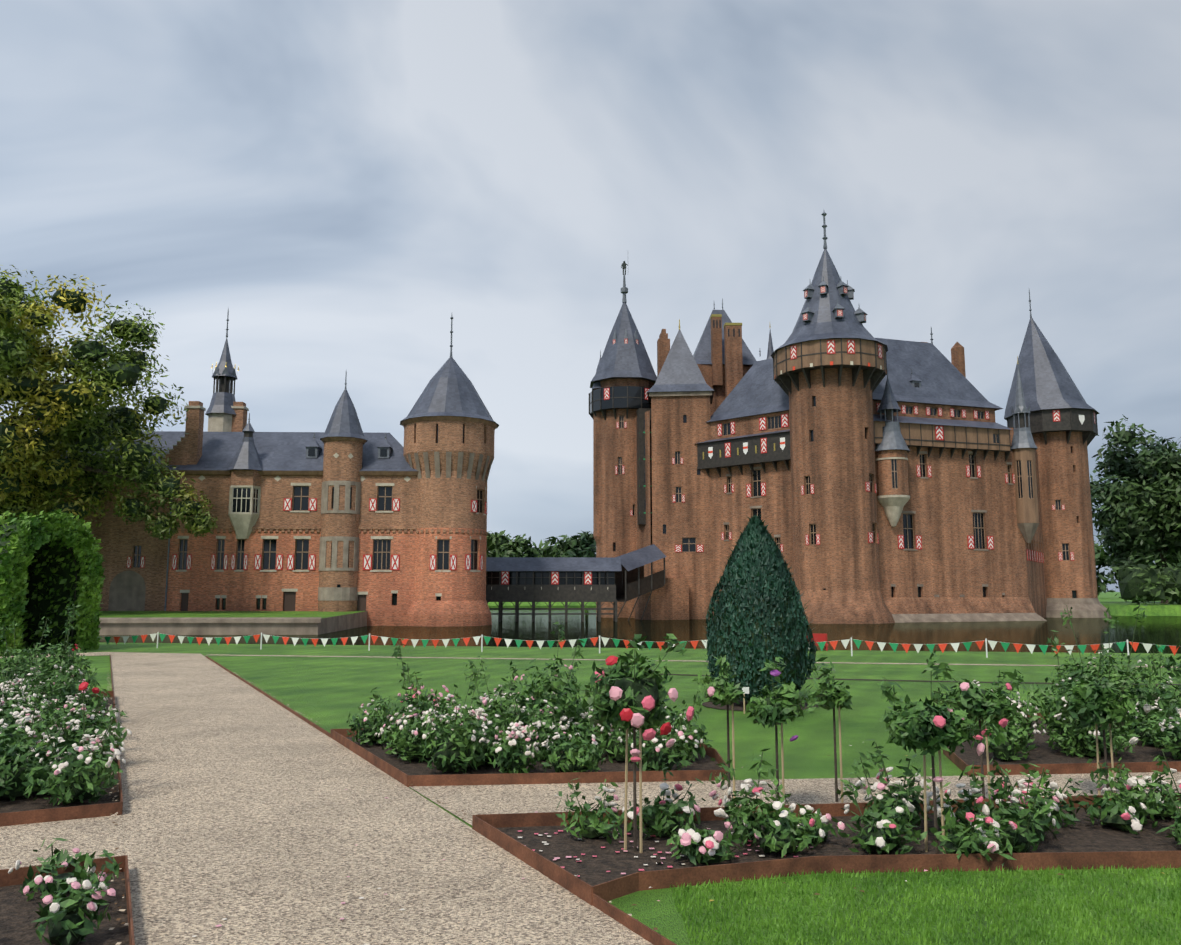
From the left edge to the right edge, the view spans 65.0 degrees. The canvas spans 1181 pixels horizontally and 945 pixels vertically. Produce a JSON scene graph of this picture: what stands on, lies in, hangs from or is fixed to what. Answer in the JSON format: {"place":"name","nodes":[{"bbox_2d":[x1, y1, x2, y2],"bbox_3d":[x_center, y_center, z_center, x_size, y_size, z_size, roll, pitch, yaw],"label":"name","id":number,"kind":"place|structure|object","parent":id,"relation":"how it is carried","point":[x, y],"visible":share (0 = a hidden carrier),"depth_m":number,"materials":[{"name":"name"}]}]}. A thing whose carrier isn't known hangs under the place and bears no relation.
{"place":"outdoors","nodes":[
{"label":"outdoors","id":0,"kind":"place"},
{"bbox_2d":[99,611,366,634],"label":"chatelet island ground","id":1,"kind":"structure","parent":0,"point":[218,622],"depth_m":70.02,"materials":[{"name":"grey stone"}]},
{"bbox_2d":[0,265,188,528],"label":"oak tree","id":2,"kind":"object","parent":1,"relation":"on","point":[63,417],"visible":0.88,"depth_m":77.26,"materials":[{"name":"green plant"}]},
{"bbox_2d":[71,453,217,539],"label":"oak bough","id":3,"kind":"object","parent":2,"relation":"attached to","point":[166,487],"visible":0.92,"depth_m":78.56,"materials":[{"name":"green plant"}]},
{"bbox_2d":[40,308,498,626],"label":"castle","id":4,"kind":"structure","parent":1,"relation":"on","point":[343,512],"depth_m":88.85,"materials":[{"name":"red brick"}]},
{"bbox_2d":[0,597,1180,944],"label":"rose","id":5,"kind":"object","parent":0,"point":[1092,697],"depth_m":8.03,"materials":[{"name":"green plant"}]},
{"bbox_2d":[0,592,1180,944],"bbox_3d":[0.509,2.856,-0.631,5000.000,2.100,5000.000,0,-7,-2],"label":"ground","id":6,"kind":"structure","parent":0,"point":[328,694],"depth_m":16.39,"materials":[{"name":"green plant"}]},
{"bbox_2d":[0,509,105,656],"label":"pergola arch","id":7,"kind":"structure","parent":6,"relation":"on","point":[51,568],"depth_m":29.58,"materials":[{"name":"green plant"}]},
{"bbox_2d":[486,530,548,556],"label":"tree","id":8,"kind":"object","parent":6,"relation":"on","point":[499,545],"visible":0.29,"depth_m":258.01,"materials":[{"name":"green plant"}]},
{"bbox_2d":[534,531,595,556],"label":"tree","id":9,"kind":"object","parent":6,"relation":"on","point":[583,544],"visible":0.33,"depth_m":236.46,"materials":[{"name":"green plant"}]},
{"bbox_2d":[0,652,1180,944],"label":"garden paths","id":10,"kind":"structure","parent":6,"relation":"on","point":[250,814],"depth_m":7.20,"materials":[{"name":"beige gravel"}]},
{"bbox_2d":[107,672,1164,944],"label":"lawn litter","id":11,"kind":"object","parent":10,"relation":"on","point":[411,784],"visible":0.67,"depth_m":6.68,"materials":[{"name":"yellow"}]},
{"bbox_2d":[0,656,1180,944],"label":"rose beds","id":12,"kind":"object","parent":6,"relation":"on","point":[608,874],"visible":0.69,"depth_m":6.82,"materials":[{"name":"brown soil"}]},
{"bbox_2d":[97,632,1178,657],"bbox_3d":[2.101,5.167,27.800,48.101,0.540,0.063,-1,-7,10],"label":"bunting line","id":13,"kind":"object","parent":6,"relation":"on","point":[1031,647],"visible":0.79,"depth_m":28.20,"materials":[{"name":"multicoloured fabric"}]},
{"bbox_2d":[699,514,817,713],"bbox_3d":[2.808,2.269,15.436,1.931,3.147,2.026,0,-7,-2],"label":"conical topiary","id":14,"kind":"object","parent":6,"relation":"on","point":[759,617],"visible":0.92,"depth_m":14.85,"materials":[{"name":"green plant"}]},
{"bbox_2d":[812,633,827,650],"bbox_3d":[7.021,5.400,29.538,1.052,0.520,0.399,-1,-7,9],"label":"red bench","id":15,"kind":"object","parent":6,"relation":"on","point":[817,637],"visible":0.38,"depth_m":29.64,"materials":[{"name":"red"}]},
{"bbox_2d":[670,864,1180,944],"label":"lawn","id":16,"kind":"structure","parent":6,"relation":"on","point":[934,917],"depth_m":5.45,"materials":[{"name":"green plant"}]},
{"bbox_2d":[1093,535,1113,595],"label":"tree","id":17,"kind":"object","parent":6,"relation":"on","point":[1099,554],"visible":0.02,"depth_m":248.40,"materials":[{"name":"green plant"}]},
{"bbox_2d":[1090,414,1180,603],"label":"tree","id":18,"kind":"object","parent":6,"relation":"on","point":[1153,470],"visible":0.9,"depth_m":139.84,"materials":[{"name":"green plant"}]},
{"bbox_2d":[1097,537,1180,583],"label":"tree","id":19,"kind":"object","parent":6,"relation":"on","point":[1113,570],"visible":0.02,"depth_m":249.92,"materials":[{"name":"green plant"}]},
{"bbox_2d":[1106,551,1180,604],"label":"bank shrubs","id":20,"kind":"object","parent":6,"relation":"on","point":[1146,582],"visible":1,"depth_m":126.44,"materials":[{"name":"green plant"}]},
{"bbox_2d":[1144,487,1180,566],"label":"tree","id":21,"kind":"object","parent":6,"relation":"on","point":[1158,557],"visible":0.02,"depth_m":150.28,"materials":[{"name":"green plant"}]},
{"bbox_2d":[1159,478,1180,513],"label":"tree","id":22,"kind":"object","parent":6,"relation":"on","point":[1178,491],"visible":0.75,"depth_m":135.34,"materials":[{"name":"green plant"}]},
{"bbox_2d":[0,0,1180,591],"label":"sky","id":23,"kind":"structure","parent":0,"point":[349,180],"materials":[{"name":"grey"}]},
{"bbox_2d":[99,606,1180,653],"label":"moat water","id":24,"kind":"structure","parent":0,"point":[1157,630],"depth_m":72.21,"materials":[{"name":"green liquid"}]},
{"bbox_2d":[486,544,688,621],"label":"covered bridge","id":25,"kind":"structure","parent":24,"relation":"in","point":[615,580],"depth_m":101.82,"materials":[{"name":"dark timber"},{"name":"slate"},{"name":"painted wood"}]},
{"bbox_2d":[589,211,1110,623],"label":"castle","id":26,"kind":"structure","parent":24,"relation":"in","point":[851,459],"depth_m":106.35,"materials":[{"name":"brick"}]}
]}

